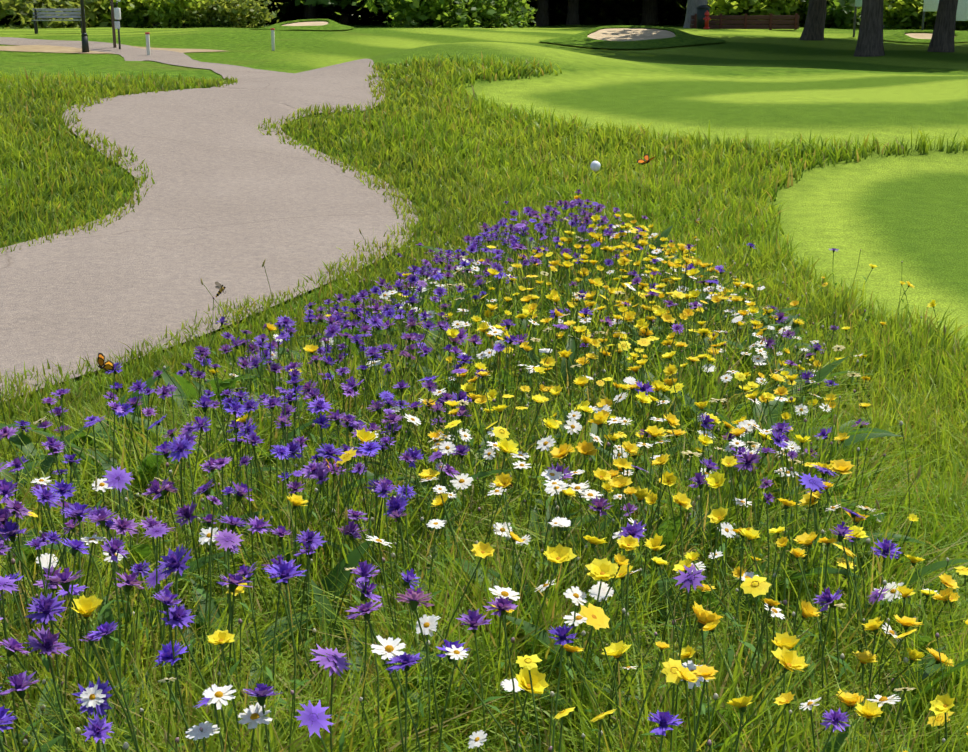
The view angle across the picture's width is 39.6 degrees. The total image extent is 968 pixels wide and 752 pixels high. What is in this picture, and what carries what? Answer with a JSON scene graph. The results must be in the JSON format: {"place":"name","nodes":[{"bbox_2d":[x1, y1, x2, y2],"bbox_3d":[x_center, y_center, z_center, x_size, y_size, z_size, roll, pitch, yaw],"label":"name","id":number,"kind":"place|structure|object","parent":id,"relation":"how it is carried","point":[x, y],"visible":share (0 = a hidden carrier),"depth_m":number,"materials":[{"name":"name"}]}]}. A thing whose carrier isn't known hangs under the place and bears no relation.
{"place":"outdoors","nodes":[
{"label":"outdoors","id":0,"kind":"place"},
{"bbox_2d":[0,45,222,53],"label":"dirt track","id":1,"kind":"structure","parent":0,"point":[42,48],"depth_m":40.83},
{"bbox_2d":[80,0,88,51],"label":"lamp post","id":2,"kind":"object","parent":1,"relation":"on","point":[85,44],"visible":0.83,"depth_m":40.08,"materials":[{"name":"metal"}]},
{"bbox_2d":[0,37,417,401],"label":"path","id":3,"kind":"structure","parent":0,"point":[234,198],"depth_m":7.58,"materials":[{"name":"concrete"}]},
{"bbox_2d":[110,0,120,47],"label":"direction sign","id":4,"kind":"object","parent":3,"relation":"on","point":[113,25],"visible":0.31,"depth_m":41.31,"materials":[{"name":"paint"}]},
{"bbox_2d":[114,2,120,48],"bbox_3d":[-11.099,-10.609,40.782,0.170,1.425,0.200,0,15,1],"label":"ball washer","id":5,"kind":"object","parent":3,"relation":"on","point":[117,14],"visible":0.98,"depth_m":40.67,"materials":[{"name":"paint"}]},
{"bbox_2d":[145,32,150,54],"bbox_3d":[-9.298,-9.180,37.216,0.110,0.645,0.110,0,15,1],"label":"marker post","id":6,"kind":"object","parent":3,"relation":"on","point":[148,43],"visible":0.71,"depth_m":37.18,"materials":[{"name":"paint"}]},
{"bbox_2d":[215,282,225,296],"bbox_3d":[-0.638,-0.207,3.238,0.032,0.034,0.038,3,15,10],"label":"bee","id":7,"kind":"object","parent":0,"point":[220,287],"visible":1,"depth_m":3.24},
{"bbox_2d":[281,21,327,25],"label":"bunker sand","id":8,"kind":"structure","parent":0,"point":[317,23],"depth_m":51.25,"materials":[{"name":"beige sand"}]},
{"bbox_2d":[0,16,967,571],"bbox_3d":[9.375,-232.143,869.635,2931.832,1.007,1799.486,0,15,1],"label":"lawn","id":9,"kind":"structure","parent":0,"point":[886,214],"depth_m":13.92,"materials":[{"name":"green plant"}]},
{"bbox_2d":[0,0,25,27],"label":"shrub","id":10,"kind":"object","parent":9,"relation":"on","point":[8,11],"visible":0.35,"depth_m":74.70,"materials":[{"name":"green plant"}]},
{"bbox_2d":[0,4,42,23],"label":"hedge","id":11,"kind":"object","parent":9,"relation":"on","point":[7,19],"visible":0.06,"depth_m":101.03,"materials":[{"name":"green plant"}]},
{"bbox_2d":[32,9,84,33],"bbox_3d":[-15.189,-12.678,48.023,1.800,0.865,0.490,-3,15,-10],"label":"bench","id":12,"kind":"object","parent":9,"relation":"on","point":[36,15],"visible":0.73,"depth_m":48.11,"materials":[{"name":"paint"}]},
{"bbox_2d":[0,0,148,28],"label":"shrub","id":13,"kind":"object","parent":9,"relation":"on","point":[26,7],"visible":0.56,"depth_m":73.53,"materials":[{"name":"green plant"}]},
{"bbox_2d":[88,0,182,27],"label":"shrub","id":14,"kind":"object","parent":9,"relation":"on","point":[134,20],"visible":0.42,"depth_m":74.66,"materials":[{"name":"green plant"}]},
{"bbox_2d":[135,0,227,27],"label":"shrub","id":15,"kind":"object","parent":9,"relation":"on","point":[162,12],"visible":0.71,"depth_m":74.22,"materials":[{"name":"green plant"}]},
{"bbox_2d":[172,0,281,27],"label":"shrub","id":16,"kind":"object","parent":9,"relation":"on","point":[231,13],"visible":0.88,"depth_m":74.84,"materials":[{"name":"green plant"}]},
{"bbox_2d":[270,28,274,50],"bbox_3d":[-6.303,-10.055,40.157,0.110,0.645,0.110,0,15,1],"label":"marker post","id":17,"kind":"object","parent":9,"relation":"on","point":[272,39],"visible":1,"depth_m":40.12,"materials":[{"name":"paint"}]},
{"bbox_2d":[251,19,353,29],"bbox_3d":[-6.863,-13.328,50.943,3.864,0.405,3.958,0,15,1],"label":"bunker grass lip","id":18,"kind":"object","parent":9,"relation":"on","point":[332,25],"visible":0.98,"depth_m":50.18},
{"bbox_2d":[253,0,357,24],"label":"hedge","id":19,"kind":"object","parent":9,"relation":"on","point":[275,9],"visible":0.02,"depth_m":99.73,"materials":[{"name":"green plant"}]},
{"bbox_2d":[271,0,349,24],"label":"belt tree","id":20,"kind":"object","parent":9,"relation":"on","point":[343,16],"visible":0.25,"depth_m":96.08,"materials":[{"name":"brown plant"}]},
{"bbox_2d":[304,0,317,18],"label":"belt tree","id":21,"kind":"object","parent":9,"relation":"on","point":[310,12],"visible":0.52,"depth_m":93.72,"materials":[{"name":"brown plant"}]},
{"bbox_2d":[271,0,367,18],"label":"belt tree","id":22,"kind":"object","parent":9,"relation":"on","point":[302,13],"visible":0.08,"depth_m":100.00,"materials":[{"name":"green plant"}]},
{"bbox_2d":[261,0,391,24],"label":"hedge","id":23,"kind":"object","parent":9,"relation":"on","point":[286,12],"visible":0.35,"depth_m":98.12,"materials":[{"name":"green plant"}]},
{"bbox_2d":[271,0,402,24],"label":"belt tree","id":24,"kind":"object","parent":9,"relation":"on","point":[343,4],"visible":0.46,"depth_m":86.78,"materials":[{"name":"green plant"}]},
{"bbox_2d":[335,0,518,27],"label":"shrub","id":25,"kind":"object","parent":9,"relation":"on","point":[426,13],"visible":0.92,"depth_m":72.76,"materials":[{"name":"green plant"}]},
{"bbox_2d":[352,2,532,24],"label":"hedge","id":26,"kind":"object","parent":9,"relation":"on","point":[375,21],"visible":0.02,"depth_m":101.28,"materials":[{"name":"green plant"}]},
{"bbox_2d":[375,0,566,7],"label":"belt tree","id":27,"kind":"object","parent":9,"relation":"on","point":[563,4],"visible":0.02,"depth_m":101.86,"materials":[{"name":"green plant"}]},
{"bbox_2d":[0,51,967,751],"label":"meadow grass","id":28,"kind":"structure","parent":9,"relation":"on","point":[934,437],"depth_m":3.41,"materials":[{"name":"green plant"}]},
{"bbox_2d":[0,189,967,751],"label":"wildflowers","id":29,"kind":"object","parent":9,"relation":"on","point":[530,677],"visible":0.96,"depth_m":2.69,"materials":[{"name":"multicoloured plant"}]},
{"bbox_2d":[94,353,113,371],"bbox_3d":[-0.797,-0.026,2.827,0.042,0.027,0.040,26,7,-19],"label":"butterfly","id":30,"kind":"object","parent":29,"relation":"on","point":[108,365],"visible":1,"depth_m":2.83},
{"bbox_2d":[325,455,338,467],"bbox_3d":[-0.312,0.182,2.766,0.028,0.026,0.037,-5,36,-18],"label":"butterfly","id":31,"kind":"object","parent":29,"relation":"on","point":[337,464],"depth_m":2.77},
{"bbox_2d":[0,225,967,751],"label":"broad meadow leaves","id":32,"kind":"object","parent":9,"relation":"on","point":[354,555],"visible":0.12,"depth_m":2.98,"materials":[{"name":"green plant"}]},
{"bbox_2d":[450,0,537,27],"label":"shrub","id":33,"kind":"object","parent":9,"relation":"on","point":[497,20],"visible":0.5,"depth_m":75.62,"materials":[{"name":"green plant"}]},
{"bbox_2d":[535,0,548,25],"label":"belt tree","id":34,"kind":"object","parent":9,"relation":"on","point":[542,16],"visible":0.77,"depth_m":90.51,"materials":[{"name":"brown plant"}]},
{"bbox_2d":[492,0,631,24],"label":"hedge","id":35,"kind":"object","parent":9,"relation":"on","point":[560,21],"visible":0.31,"depth_m":101.74,"materials":[{"name":"green plant"}]},
{"bbox_2d":[565,0,579,24],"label":"belt tree","id":36,"kind":"object","parent":9,"relation":"on","point":[572,18],"visible":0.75,"depth_m":90.64,"materials":[{"name":"brown plant"}]},
{"bbox_2d":[528,0,641,23],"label":"hedge","id":37,"kind":"object","parent":9,"relation":"on","point":[558,15],"visible":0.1,"depth_m":102.33,"materials":[{"name":"green plant"}]},
{"bbox_2d":[590,161,600,170],"bbox_3d":[0.458,-0.864,5.528,0.043,0.043,0.043,0,15,1],"label":"golf ball","id":38,"kind":"object","parent":9,"relation":"on","point":[595,165],"visible":1,"depth_m":5.51,"materials":[{"name":"white plastic"}]},
{"bbox_2d":[587,28,674,40],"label":"bunker sand","id":39,"kind":"structure","parent":9,"relation":"on","point":[625,34],"depth_m":46.53,"materials":[{"name":"beige sand"}]},
{"bbox_2d":[540,25,724,48],"bbox_3d":[5.154,-11.613,45.951,6.228,0.683,8.243,6,16,21],"label":"bunker grass lip","id":40,"kind":"object","parent":9,"relation":"on","point":[680,38],"visible":0.88,"depth_m":44.50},
{"bbox_2d":[637,154,655,164],"bbox_3d":[0.545,-0.726,4.528,0.053,0.022,0.070,-22,20,-13],"label":"butterfly","id":41,"kind":"object","parent":9,"relation":"on","point":[642,161],"visible":1,"depth_m":4.54},
{"bbox_2d":[640,0,658,24],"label":"belt tree","id":42,"kind":"object","parent":9,"relation":"on","point":[649,16],"visible":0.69,"depth_m":93.53,"materials":[{"name":"brown plant"}]},
{"bbox_2d":[641,1,717,9],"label":"belt tree","id":43,"kind":"object","parent":9,"relation":"on","point":[683,5],"visible":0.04,"depth_m":98.83,"materials":[{"name":"green plant"}]},
{"bbox_2d":[683,0,709,27],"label":"tree trunk","id":44,"kind":"object","parent":9,"relation":"on","point":[692,5],"visible":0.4,"depth_m":66.42,"materials":[{"name":"grey plant"}]},
{"bbox_2d":[696,5,709,28],"bbox_3d":[10.405,-17.059,63.910,0.624,1.120,0.640,0,15,1],"label":"litter bin","id":45,"kind":"object","parent":9,"relation":"on","point":[702,10],"visible":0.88,"depth_m":63.68,"materials":[{"name":"metal"}]},
{"bbox_2d":[703,10,710,28],"bbox_3d":[9.966,-15.924,60.092,0.290,0.820,0.289,-13,20,-41],"label":"red hydrant","id":46,"kind":"object","parent":9,"relation":"on","point":[706,18],"visible":1,"depth_m":60.04,"materials":[{"name":"metal"}]},
{"bbox_2d":[679,0,806,27],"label":"shrub","id":47,"kind":"object","parent":9,"relation":"on","point":[754,7],"visible":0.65,"depth_m":71.57,"materials":[{"name":"green plant"}]},
{"bbox_2d":[690,14,799,29],"bbox_3d":[12.687,-17.269,65.525,5.120,0.760,1.160,1,15,4],"label":"timber planter","id":48,"kind":"object","parent":9,"relation":"on","point":[745,19],"visible":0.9,"depth_m":64.98,"materials":[{"name":"brown wood"}]},
{"bbox_2d":[658,4,858,24],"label":"hedge","id":49,"kind":"object","parent":9,"relation":"on","point":[669,16],"visible":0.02,"depth_m":100.58,"materials":[{"name":"green plant"}]},
{"bbox_2d":[799,0,826,40],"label":"shade tree","id":50,"kind":"object","parent":9,"relation":"on","point":[814,27],"visible":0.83,"depth_m":46.14,"materials":[{"name":"brown plant"}]},
{"bbox_2d":[786,0,894,29],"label":"shrub","id":51,"kind":"object","parent":9,"relation":"on","point":[839,14],"visible":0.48,"depth_m":70.15,"materials":[{"name":"green plant"}]},
{"bbox_2d":[853,0,861,36],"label":"sign","id":52,"kind":"object","parent":9,"relation":"on","point":[858,2],"visible":0.54,"depth_m":49.82,"materials":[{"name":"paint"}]},
{"bbox_2d":[854,0,884,56],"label":"shade tree","id":53,"kind":"object","parent":9,"relation":"on","point":[870,40],"visible":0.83,"depth_m":37.42,"materials":[{"name":"brown plant"}]},
{"bbox_2d":[883,0,966,29],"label":"shrub","id":54,"kind":"object","parent":9,"relation":"on","point":[904,14],"visible":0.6,"depth_m":69.75,"materials":[{"name":"green plant"}]},
{"bbox_2d":[883,30,967,42],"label":"bunker grass surround","id":55,"kind":"object","parent":9,"relation":"on","point":[901,36],"visible":0.69,"depth_m":47.72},
{"bbox_2d":[921,0,938,29],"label":"rules board","id":56,"kind":"object","parent":9,"relation":"on","point":[930,5],"visible":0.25,"depth_m":53.98,"materials":[{"name":"paint"}]},
{"bbox_2d":[927,0,957,51],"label":"shade tree","id":57,"kind":"object","parent":9,"relation":"on","point":[943,36],"visible":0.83,"depth_m":38.79,"materials":[{"name":"brown plant"}]},
{"bbox_2d":[919,21,967,30],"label":"shrub","id":58,"kind":"object","parent":9,"relation":"on","point":[959,26],"visible":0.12,"depth_m":70.86,"materials":[{"name":"green plant"}]},
{"bbox_2d":[956,0,967,20],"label":"sign","id":59,"kind":"object","parent":9,"relation":"on","point":[962,11],"visible":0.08,"depth_m":58.33,"materials":[{"name":"paint"}]},
{"bbox_2d":[906,33,931,38],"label":"bunker sand","id":60,"kind":"structure","parent":0,"point":[922,35],"depth_m":48.45,"materials":[{"name":"beige sand"}]}
]}

